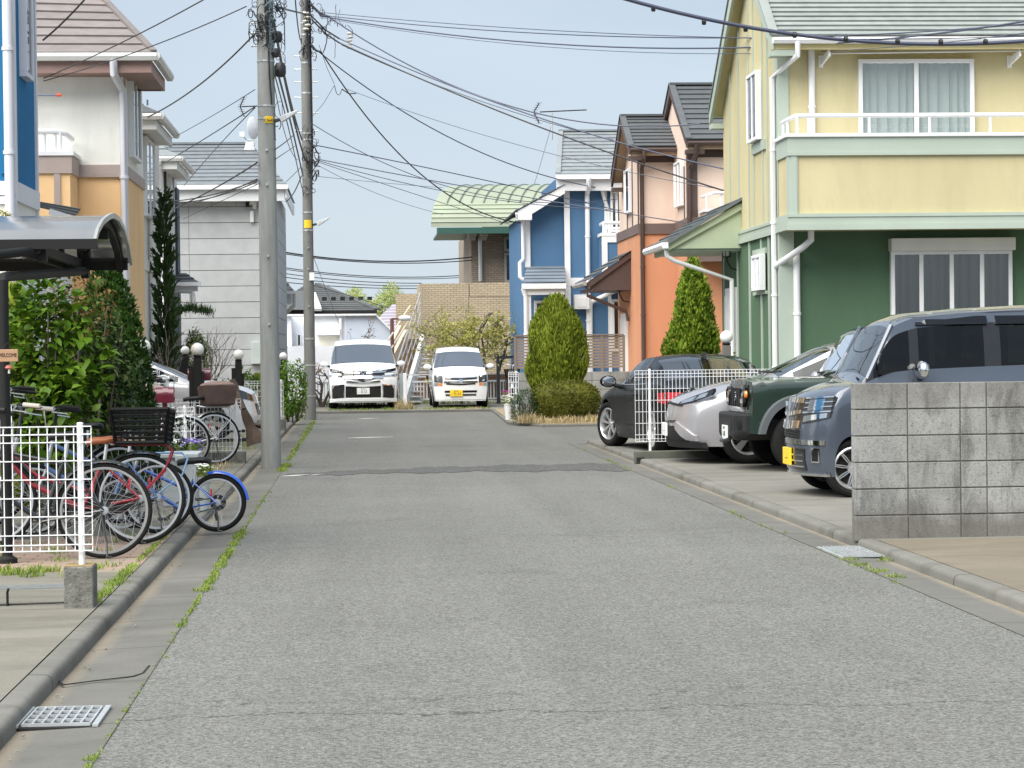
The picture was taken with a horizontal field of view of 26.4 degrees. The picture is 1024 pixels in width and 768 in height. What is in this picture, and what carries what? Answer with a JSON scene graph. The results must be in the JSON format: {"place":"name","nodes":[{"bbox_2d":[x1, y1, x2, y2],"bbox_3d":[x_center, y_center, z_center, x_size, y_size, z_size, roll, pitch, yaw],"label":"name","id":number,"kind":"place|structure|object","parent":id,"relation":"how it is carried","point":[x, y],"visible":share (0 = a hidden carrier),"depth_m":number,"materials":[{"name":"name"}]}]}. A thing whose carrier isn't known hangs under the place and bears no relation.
{"place":"outdoors","nodes":[
{"label":"outdoors","id":0,"kind":"place"},
{"bbox_2d":[0,572,132,699],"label":"pavement","id":1,"kind":"structure","parent":0,"point":[32,636],"depth_m":11.76,"materials":[{"name":"concrete"}]},
{"bbox_2d":[0,584,63,589],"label":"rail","id":2,"kind":"object","parent":1,"relation":"on","point":[41,586],"visible":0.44,"depth_m":13.57,"materials":[{"name":"grey"}]},
{"bbox_2d":[0,422,97,610],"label":"fence","id":3,"kind":"object","parent":1,"relation":"on","point":[80,584],"visible":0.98,"depth_m":12.45,"materials":[{"name":"white metal"}]},
{"bbox_2d":[0,535,170,573],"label":"brick path","id":4,"kind":"structure","parent":0,"point":[29,558],"depth_m":15.83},
{"bbox_2d":[0,213,132,563],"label":"cycle port","id":5,"kind":"object","parent":4,"relation":"on","point":[37,247],"visible":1,"depth_m":15.82,"materials":[{"name":"silver metal"}]},
{"bbox_2d":[0,407,152,558],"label":"bicycle","id":6,"kind":"object","parent":4,"relation":"on","point":[104,510],"visible":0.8,"depth_m":15.45,"materials":[{"name":"metal"}]},
{"bbox_2d":[0,402,185,544],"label":"bicycle","id":7,"kind":"object","parent":4,"relation":"on","point":[117,438],"visible":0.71,"depth_m":16.61,"materials":[{"name":"metal"}]},
{"bbox_2d":[0,413,294,536],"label":"pavement","id":8,"kind":"structure","parent":0,"point":[234,469],"depth_m":19.95,"materials":[{"name":"concrete"}]},
{"bbox_2d":[0,0,41,360],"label":"house","id":9,"kind":"structure","parent":8,"relation":"on","point":[19,176],"depth_m":25.31,"materials":[{"name":"blue paint"}]},
{"bbox_2d":[18,0,33,81],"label":"window","id":10,"kind":"structure","parent":9,"relation":"in","point":[25,19],"depth_m":25.37,"materials":[{"name":"white glass"}]},
{"bbox_2d":[0,281,43,507],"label":"conifer","id":11,"kind":"object","parent":8,"relation":"on","point":[12,302],"visible":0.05,"depth_m":20.77,"materials":[{"name":"green plant"}]},
{"bbox_2d":[12,362,105,515],"bbox_3d":[-4.101,0.496,19.683,0.930,1.386,0.695,-1,1,-4],"label":"shrub","id":12,"kind":"object","parent":8,"relation":"on","point":[79,395],"visible":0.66,"depth_m":19.56,"materials":[{"name":"green plant"}]},
{"bbox_2d":[40,202,80,373],"bbox_3d":[-7.963,-0.666,29.553,4.291,3.639,1.305,-1,1,-4],"label":"lean to","id":13,"kind":"object","parent":8,"relation":"on","point":[57,210],"visible":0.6,"depth_m":29.43,"materials":[{"name":"grey metal"}]},
{"bbox_2d":[9,277,123,511],"bbox_3d":[-4.256,0.020,20.059,1.416,2.334,0.879,-1,1,-4],"label":"shrub","id":14,"kind":"object","parent":8,"relation":"on","point":[53,353],"visible":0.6,"depth_m":19.94,"materials":[{"name":"green plant"}]},
{"bbox_2d":[0,386,158,523],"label":"bicycle","id":15,"kind":"object","parent":8,"relation":"on","point":[31,390],"visible":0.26,"depth_m":18.70,"materials":[{"name":"metal"}]},
{"bbox_2d":[48,274,122,475],"bbox_3d":[-4.076,0.056,20.859,0.732,2.229,0.503,-1,1,-4],"label":"shrub","id":16,"kind":"object","parent":8,"relation":"on","point":[84,297],"visible":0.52,"depth_m":20.86,"materials":[{"name":"green plant"}]},
{"bbox_2d":[22,277,151,501],"bbox_3d":[-4.554,0.036,21.650,1.979,2.264,0.914,-1,1,-4],"label":"shrub","id":17,"kind":"object","parent":8,"relation":"on","point":[141,375],"visible":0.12,"depth_m":21.65,"materials":[{"name":"green plant"}]},
{"bbox_2d":[49,299,143,478],"bbox_3d":[-4.079,0.165,21.184,1.050,2.006,0.701,-1,1,-4],"label":"shrub","id":18,"kind":"object","parent":8,"relation":"on","point":[124,377],"visible":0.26,"depth_m":21.15,"materials":[{"name":"green plant"}]},
{"bbox_2d":[0,405,193,534],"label":"bicycle","id":19,"kind":"object","parent":8,"relation":"on","point":[144,467],"visible":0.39,"depth_m":17.57,"materials":[{"name":"metal"}]},
{"bbox_2d":[36,0,173,339],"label":"house","id":20,"kind":"structure","parent":8,"relation":"on","point":[90,137],"depth_m":32.88,"materials":[{"name":"paint"}]},
{"bbox_2d":[127,81,141,163],"bbox_3d":[-5.882,-4.108,34.118,0.095,1.243,1.200,-1,1,-4],"label":"window","id":21,"kind":"structure","parent":20,"relation":"in","point":[134,94],"depth_m":33.86,"materials":[{"name":"white paint"}]},
{"bbox_2d":[69,270,162,495],"bbox_3d":[-4.116,-0.078,22.373,1.086,2.548,1.080,-1,1,-4],"label":"conifer","id":22,"kind":"object","parent":8,"relation":"on","point":[114,279],"visible":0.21,"depth_m":22.21,"materials":[{"name":"green plant"}]},
{"bbox_2d":[142,100,179,361],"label":"house","id":23,"kind":"structure","parent":8,"relation":"on","point":[156,134],"depth_m":41.26,"materials":[{"name":"white paint"}]},
{"bbox_2d":[143,135,155,220],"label":"window","id":24,"kind":"structure","parent":23,"relation":"in","point":[149,169],"depth_m":41.13,"materials":[{"name":"white paint"}]},
{"bbox_2d":[149,184,183,369],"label":"cypress","id":25,"kind":"object","parent":8,"relation":"on","point":[161,236],"visible":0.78,"depth_m":41.52,"materials":[{"name":"green plant"}]},
{"bbox_2d":[148,407,193,480],"bbox_3d":[-4.176,0.677,22.618,1.779,0.953,1.045,-1,1,-4],"label":"shrub","id":26,"kind":"object","parent":8,"relation":"on","point":[166,448],"visible":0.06,"depth_m":22.70,"materials":[{"name":"green plant"}]},
{"bbox_2d":[97,429,248,531],"bbox_3d":[-2.850,0.801,18.182,1.208,0.869,0.580,0,1,23],"label":"bicycle","id":27,"kind":"object","parent":8,"relation":"on","point":[217,502],"visible":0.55,"depth_m":18.19,"materials":[{"name":"metal"}]},
{"bbox_2d":[159,146,200,370],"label":"house","id":28,"kind":"structure","parent":8,"relation":"on","point":[172,171],"depth_m":50.81,"materials":[{"name":"white paint"}]},
{"bbox_2d":[160,451,202,506],"bbox_3d":[-3.153,0.905,20.884,0.360,0.507,0.580,-1,1,-4],"label":"storage box","id":29,"kind":"object","parent":8,"relation":"on","point":[188,471],"visible":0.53,"depth_m":20.64,"materials":[{"name":"grey plastic"}]},
{"bbox_2d":[152,375,210,456],"bbox_3d":[-4.676,0.493,27.662,1.710,1.177,0.593,-1,5,-10],"label":"bicycle","id":30,"kind":"object","parent":8,"relation":"on","point":[200,424],"visible":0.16,"depth_m":27.78,"materials":[{"name":"metal"}]},
{"bbox_2d":[168,300,215,317],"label":"pine branch tree","id":31,"kind":"object","parent":8,"relation":"on","point":[194,308],"visible":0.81,"depth_m":43.60,"materials":[{"name":"green plant"}]},
{"bbox_2d":[146,380,239,464],"bbox_3d":[-4.412,0.514,28.476,1.790,1.107,0.593,-1,-4,-24],"label":"bicycle","id":32,"kind":"object","parent":8,"relation":"on","point":[216,394],"visible":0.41,"depth_m":28.63,"materials":[{"name":"metal"}]},
{"bbox_2d":[176,326,214,378],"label":"shrub","id":33,"kind":"object","parent":8,"relation":"on","point":[192,340],"visible":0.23,"depth_m":50.53,"materials":[{"name":"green plant"}]},
{"bbox_2d":[189,343,204,447],"bbox_3d":[-4.861,0.180,33.747,0.231,1.631,0.202,-1,1,-4],"label":"garden lamp","id":34,"kind":"object","parent":8,"relation":"on","point":[196,376],"visible":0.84,"depth_m":33.69,"materials":[{"name":"black metal"}]},
{"bbox_2d":[158,399,241,451],"bbox_3d":[-4.329,0.645,29.101,1.449,0.921,0.064,-1,1,-4],"label":"fence","id":35,"kind":"object","parent":8,"relation":"on","point":[234,420],"visible":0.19,"depth_m":29.10,"materials":[{"name":"white metal"}]},
{"bbox_2d":[149,359,260,441],"bbox_3d":[-6.230,0.178,36.858,3.996,1.579,2.160,-1,1,-4],"label":"hatchback","id":36,"kind":"object","parent":8,"relation":"on","point":[248,395],"visible":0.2,"depth_m":36.18,"materials":[{"name":"white metal"}]},
{"bbox_2d":[202,327,236,379],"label":"bare shrub","id":37,"kind":"object","parent":8,"relation":"on","point":[216,367],"visible":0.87,"depth_m":47.54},
{"bbox_2d":[203,451,245,465],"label":"base block","id":38,"kind":"structure","parent":8,"relation":"on","point":[239,457],"depth_m":29.03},
{"bbox_2d":[231,349,244,431],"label":"garden lamp","id":39,"kind":"object","parent":8,"relation":"on","point":[236,371],"visible":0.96,"depth_m":40.68,"materials":[{"name":"black metal"}]},
{"bbox_2d":[230,378,260,446],"bbox_3d":[-3.599,0.390,29.872,0.526,0.937,0.401,-1,1,-4],"label":"stump","id":40,"kind":"object","parent":8,"relation":"on","point":[253,434],"visible":0.84,"depth_m":29.78,"materials":[{"name":"plant"}]},
{"bbox_2d":[280,358,308,421],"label":"shrub","id":41,"kind":"object","parent":8,"relation":"on","point":[294,399],"visible":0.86,"depth_m":46.69,"materials":[{"name":"green plant"}]},
{"bbox_2d":[204,406,597,469],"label":"dry grass","id":42,"kind":"structure","parent":8,"relation":"on","point":[591,419],"depth_m":43.70,"materials":[{"name":"plant"}]},
{"bbox_2d":[155,387,174,429],"bbox_3d":[-4.277,0.560,26.975,0.235,1.050,0.191,-1,1,-4],"label":"mailbox","id":43,"kind":"object","parent":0,"point":[165,396],"visible":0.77,"depth_m":26.89,"materials":[{"name":"red metal"}]},
{"bbox_2d":[316,400,517,413],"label":"driveway","id":44,"kind":"structure","parent":0,"point":[491,405],"depth_m":59.13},
{"bbox_2d":[320,338,404,408],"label":"minivan","id":45,"kind":"object","parent":44,"relation":"on","point":[362,370],"visible":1,"depth_m":57.15,"materials":[{"name":"white paint"}]},
{"bbox_2d":[316,373,511,402],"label":"picket fence","id":46,"kind":"object","parent":44,"relation":"on","point":[427,398],"visible":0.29,"depth_m":62.57,"materials":[{"name":"metal"}]},
{"bbox_2d":[390,301,516,403],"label":"wisteria","id":47,"kind":"object","parent":44,"relation":"on","point":[495,330],"visible":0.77,"depth_m":61.09,"materials":[{"name":"green plant"}]},
{"bbox_2d":[423,346,493,407],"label":"kei wagon","id":48,"kind":"object","parent":44,"relation":"on","point":[457,373],"visible":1,"depth_m":57.25,"materials":[{"name":"white paint"}]},
{"bbox_2d":[500,129,620,388],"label":"house","id":49,"kind":"structure","parent":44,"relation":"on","point":[562,249],"depth_m":57.24,"materials":[{"name":"blue paint"}]},
{"bbox_2d":[110,0,726,313],"label":"sky","id":50,"kind":"structure","parent":0,"point":[362,224],"materials":[{"name":"blue"}]},
{"bbox_2d":[0,399,1022,701],"bbox_3d":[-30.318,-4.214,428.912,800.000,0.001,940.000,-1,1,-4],"label":"ground","id":51,"kind":"structure","parent":0,"point":[214,493],"depth_m":14.55,"materials":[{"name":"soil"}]},
{"bbox_2d":[0,413,301,749],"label":"kerb","id":52,"kind":"structure","parent":51,"relation":"on","point":[37,685],"depth_m":11.52,"materials":[{"name":"concrete"}]},
{"bbox_2d":[193,463,213,510],"bbox_3d":[-2.824,0.946,20.066,0.212,0.439,0.211,-1,1,-4],"label":"flower pot","id":53,"kind":"object","parent":52,"relation":"on","point":[201,471],"visible":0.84,"depth_m":20.02,"materials":[{"name":"white ceramic"}]},
{"bbox_2d":[0,414,318,767],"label":"gutter","id":54,"kind":"object","parent":51,"relation":"on","point":[158,607],"visible":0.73,"depth_m":11.19,"materials":[{"name":"concrete"}]},
{"bbox_2d":[16,705,110,731],"bbox_3d":[-1.844,1.383,8.982,0.340,0.054,0.480,-1,1,-4],"label":"drain grate","id":55,"kind":"object","parent":54,"relation":"on","point":[49,718],"visible":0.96,"depth_m":8.94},
{"bbox_2d":[164,141,294,399],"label":"house","id":56,"kind":"structure","parent":51,"relation":"on","point":[219,251],"depth_m":58.19,"materials":[{"name":"grey stone"}]},
{"bbox_2d":[246,0,297,468],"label":"utility pole","id":57,"kind":"object","parent":51,"relation":"on","point":[268,38],"visible":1,"depth_m":28.74,"materials":[{"name":"concrete"}]},
{"bbox_2d":[294,0,355,419],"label":"utility pole","id":58,"kind":"object","parent":51,"relation":"on","point":[306,97],"visible":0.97,"depth_m":49.73,"materials":[{"name":"concrete"}]},
{"bbox_2d":[321,53,520,222],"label":"overhead cable","id":59,"kind":"object","parent":58,"relation":"attached to","point":[401,155],"visible":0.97,"depth_m":52.40,"materials":[{"name":"rubber"}]},
{"bbox_2d":[319,52,595,187],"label":"overhead cable","id":60,"kind":"object","parent":58,"relation":"attached to","point":[444,134],"visible":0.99,"depth_m":52.83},
{"bbox_2d":[317,145,618,210],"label":"overhead cable","id":61,"kind":"object","parent":58,"relation":"attached to","point":[463,175],"visible":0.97,"depth_m":52.67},
{"bbox_2d":[317,159,684,222],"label":"overhead cable","id":62,"kind":"object","parent":58,"relation":"attached to","point":[501,192],"visible":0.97,"depth_m":48.91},
{"bbox_2d":[330,18,699,126],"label":"overhead cable","id":63,"kind":"object","parent":58,"relation":"attached to","point":[506,104],"visible":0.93,"depth_m":48.38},
{"bbox_2d":[340,43,723,190],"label":"overhead cable","id":64,"kind":"object","parent":58,"relation":"attached to","point":[537,125],"visible":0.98,"depth_m":44.70,"materials":[{"name":"rubber"}]},
{"bbox_2d":[340,38,723,169],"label":"overhead cable","id":65,"kind":"object","parent":58,"relation":"attached to","point":[534,115],"visible":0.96,"depth_m":44.78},
{"bbox_2d":[315,11,1023,39],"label":"overhead cable","id":66,"kind":"object","parent":58,"relation":"attached to","point":[685,36],"visible":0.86,"depth_m":38.36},
{"bbox_2d":[320,16,1023,48],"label":"overhead cable","id":67,"kind":"object","parent":58,"relation":"attached to","point":[1010,23],"visible":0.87,"depth_m":39.07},
{"bbox_2d":[320,15,1023,37],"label":"overhead cable","id":68,"kind":"object","parent":58,"relation":"attached to","point":[674,37],"visible":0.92,"depth_m":39.28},
{"bbox_2d":[287,314,389,399],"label":"house","id":69,"kind":"structure","parent":51,"relation":"on","point":[330,330],"depth_m":73.71,"materials":[{"name":"white paint"}]},
{"bbox_2d":[287,283,379,316],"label":"roof","id":70,"kind":"structure","parent":69,"relation":"attached to","point":[343,303],"depth_m":86.39,"materials":[{"name":"tile"}]},
{"bbox_2d":[345,281,403,316],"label":"willow tree","id":71,"kind":"object","parent":51,"relation":"on","point":[388,302],"visible":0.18,"depth_m":97.41,"materials":[{"name":"green plant"}]},
{"bbox_2d":[388,291,430,401],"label":"outside stair","id":72,"kind":"object","parent":51,"relation":"on","point":[399,332],"visible":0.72,"depth_m":66.20,"materials":[{"name":"metal"}]},
{"bbox_2d":[396,184,549,397],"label":"brick building","id":73,"kind":"structure","parent":51,"relation":"on","point":[484,277],"depth_m":71.88,"materials":[{"name":"beige brick"}]},
{"bbox_2d":[492,409,596,426],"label":"kerb","id":74,"kind":"structure","parent":51,"relation":"on","point":[500,416],"depth_m":43.42,"materials":[{"name":"concrete"}]},
{"bbox_2d":[495,408,596,423],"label":"planting bed","id":75,"kind":"object","parent":51,"relation":"on","point":[501,411],"visible":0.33,"depth_m":43.83,"materials":[{"name":"concrete"}]},
{"bbox_2d":[506,387,538,424],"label":"shrub","id":76,"kind":"object","parent":75,"relation":"on","point":[521,402],"visible":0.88,"depth_m":44.37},
{"bbox_2d":[524,291,590,389],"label":"conifer","id":77,"kind":"object","parent":75,"relation":"on","point":[558,349],"visible":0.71,"depth_m":45.39,"materials":[{"name":"green plant"}]},
{"bbox_2d":[529,379,601,418],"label":"hedge","id":78,"kind":"object","parent":75,"relation":"on","point":[565,397],"visible":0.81,"depth_m":44.30,"materials":[{"name":"green plant"}]},
{"bbox_2d":[519,371,631,414],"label":"block wall","id":79,"kind":"structure","parent":75,"relation":"on","point":[594,378],"depth_m":48.86,"materials":[{"name":"grey concrete"}]},
{"bbox_2d":[514,334,624,373],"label":"slat fence","id":80,"kind":"object","parent":79,"relation":"on","point":[616,342],"visible":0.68,"depth_m":48.90,"materials":[{"name":"brown plastic"}]},
{"bbox_2d":[572,82,723,370],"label":"house","id":81,"kind":"structure","parent":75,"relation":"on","point":[638,281],"depth_m":50.11,"materials":[{"name":"orange paint"}]},
{"bbox_2d":[620,313,627,370],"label":"door","id":82,"kind":"structure","parent":81,"relation":"in","point":[623,323],"depth_m":52.44,"materials":[{"name":"white paint"}]},
{"bbox_2d":[623,168,631,214],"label":"window","id":83,"kind":"structure","parent":81,"relation":"in","point":[627,180],"depth_m":51.56,"materials":[{"name":"white paint"}]},
{"bbox_2d":[673,160,683,207],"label":"window","id":84,"kind":"structure","parent":81,"relation":"in","point":[678,187],"depth_m":48.99,"materials":[{"name":"white paint"}]},
{"bbox_2d":[587,439,1023,612],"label":"kerb","id":85,"kind":"structure","parent":51,"relation":"on","point":[999,593],"depth_m":16.47,"materials":[{"name":"concrete"}]},
{"bbox_2d":[91,412,1023,767],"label":"road","id":86,"kind":"structure","parent":0,"point":[579,618],"depth_m":11.27,"materials":[{"name":"asphalt"}]},
{"bbox_2d":[318,409,491,413],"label":"kerb","id":87,"kind":"structure","parent":86,"relation":"on","point":[406,411],"depth_m":55.16,"materials":[{"name":"concrete"}]},
{"bbox_2d":[0,398,906,767],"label":"grass","id":88,"kind":"structure","parent":86,"relation":"on","point":[122,574],"depth_m":14.81,"materials":[{"name":"plant"}]},
{"bbox_2d":[286,463,629,475],"bbox_3d":[-0.723,1.088,27.855,4.250,0.001,2.261,-1,1,-4],"label":"asphalt patch","id":89,"kind":"object","parent":86,"relation":"on","point":[539,468],"visible":1,"depth_m":27.79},
{"bbox_2d":[660,257,721,355],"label":"conifer","id":90,"kind":"object","parent":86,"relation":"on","point":[693,329],"visible":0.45,"depth_m":42.09,"materials":[{"name":"green plant"}]},
{"bbox_2d":[568,443,1023,635],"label":"gutter","id":91,"kind":"object","parent":86,"relation":"on","point":[1004,616],"visible":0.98,"depth_m":15.36,"materials":[{"name":"concrete"}]},
{"bbox_2d":[817,546,883,562],"bbox_3d":[2.456,1.234,15.856,0.330,0.054,0.810,-1,1,-4],"label":"drain grate","id":92,"kind":"object","parent":91,"relation":"on","point":[852,551],"visible":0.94,"depth_m":15.78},
{"bbox_2d":[642,0,1023,370],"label":"house","id":93,"kind":"structure","parent":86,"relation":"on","point":[862,190],"depth_m":33.41,"materials":[{"name":"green paint"}]},
{"bbox_2d":[320,17,1023,53],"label":"overhead cable","id":94,"kind":"object","parent":93,"relation":"attached to","point":[670,53],"visible":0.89,"depth_m":38.21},
{"bbox_2d":[724,287,737,356],"bbox_3d":[3.755,-0.551,37.605,0.122,2.200,1.000,-1,1,-4],"label":"door","id":95,"kind":"structure","parent":93,"relation":"in","point":[727,291],"depth_m":37.56,"materials":[{"name":"white paint"}]},
{"bbox_2d":[746,70,761,143],"bbox_3d":[3.876,-4.434,35.080,0.095,1.094,0.850,-1,1,-4],"label":"window","id":96,"kind":"structure","parent":93,"relation":"in","point":[753,116],"depth_m":35.04,"materials":[{"name":"white paint"}]},
{"bbox_2d":[751,254,765,290],"bbox_3d":[3.919,-1.770,34.818,0.095,0.569,0.750,-1,1,-4],"label":"electric meter box","id":97,"kind":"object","parent":93,"relation":"in","point":[758,281],"depth_m":34.67,"materials":[{"name":"white paint"}]},
{"bbox_2d":[857,59,974,132],"bbox_3d":[6.179,-4.051,33.421,1.791,1.819,0.095,-1,1,-4],"label":"window","id":98,"kind":"structure","parent":93,"relation":"in","point":[884,85],"depth_m":33.43,"materials":[{"name":"glass"}]},
{"bbox_2d":[830,49,1023,53],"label":"laundry pole","id":99,"kind":"object","parent":93,"relation":"attached to","point":[947,51],"visible":1,"depth_m":33.09,"materials":[{"name":"metal"}]},
{"bbox_2d":[888,237,1015,314],"bbox_3d":[6.739,-0.930,33.439,1.929,2.604,0.220,-1,1,-4],"label":"window","id":100,"kind":"structure","parent":93,"relation":"in","point":[927,274],"depth_m":33.48,"materials":[{"name":"glass"}]},
{"bbox_2d":[595,439,1023,540],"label":"driveway","id":101,"kind":"structure","parent":0,"point":[780,485],"depth_m":22.98,"materials":[{"name":"concrete"}]},
{"bbox_2d":[597,352,760,450],"bbox_3d":[2.564,0.236,31.612,2.323,1.400,4.634,-1,1,-10],"label":"coupe","id":102,"kind":"object","parent":101,"relation":"on","point":[620,406],"visible":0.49,"depth_m":31.46,"materials":[{"name":"black paint"}]},
{"bbox_2d":[634,369,761,463],"bbox_3d":[3.191,0.405,29.014,3.161,1.246,0.192,-1,1,-4],"label":"fence","id":103,"kind":"object","parent":101,"relation":"on","point":[649,454],"visible":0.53,"depth_m":28.95,"materials":[{"name":"white metal"}]},
{"bbox_2d":[662,342,835,463],"bbox_3d":[4.127,0.194,28.146,4.391,1.547,2.292,-1,1,-4],"label":"crossover","id":104,"kind":"object","parent":101,"relation":"on","point":[692,417],"visible":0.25,"depth_m":27.36,"materials":[{"name":"silver metal"}]},
{"bbox_2d":[719,327,863,467],"bbox_3d":[4.280,0.141,26.221,3.595,1.704,1.965,-1,1,-4],"label":"off roader","id":105,"kind":"object","parent":101,"relation":"on","point":[755,416],"visible":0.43,"depth_m":25.49,"materials":[{"name":"green paint"}]},
{"bbox_2d":[783,305,1023,496],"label":"kei van","id":106,"kind":"object","parent":101,"relation":"on","point":[979,344],"visible":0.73,"depth_m":20.91,"materials":[{"name":"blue metal"}]},
{"bbox_2d":[851,381,1023,541],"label":"block wall","id":107,"kind":"structure","parent":101,"relation":"on","point":[936,459],"depth_m":16.32,"materials":[{"name":"grey concrete"}]},
{"bbox_2d":[624,0,1023,45],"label":"overhead cable","id":108,"kind":"object","parent":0,"point":[897,41],"visible":1,"depth_m":13.36,"materials":[{"name":"rubber"}]},
{"bbox_2d":[879,537,1023,591],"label":"driveway","id":109,"kind":"structure","parent":0,"point":[999,560],"depth_m":14.93,"materials":[{"name":"brown concrete"}]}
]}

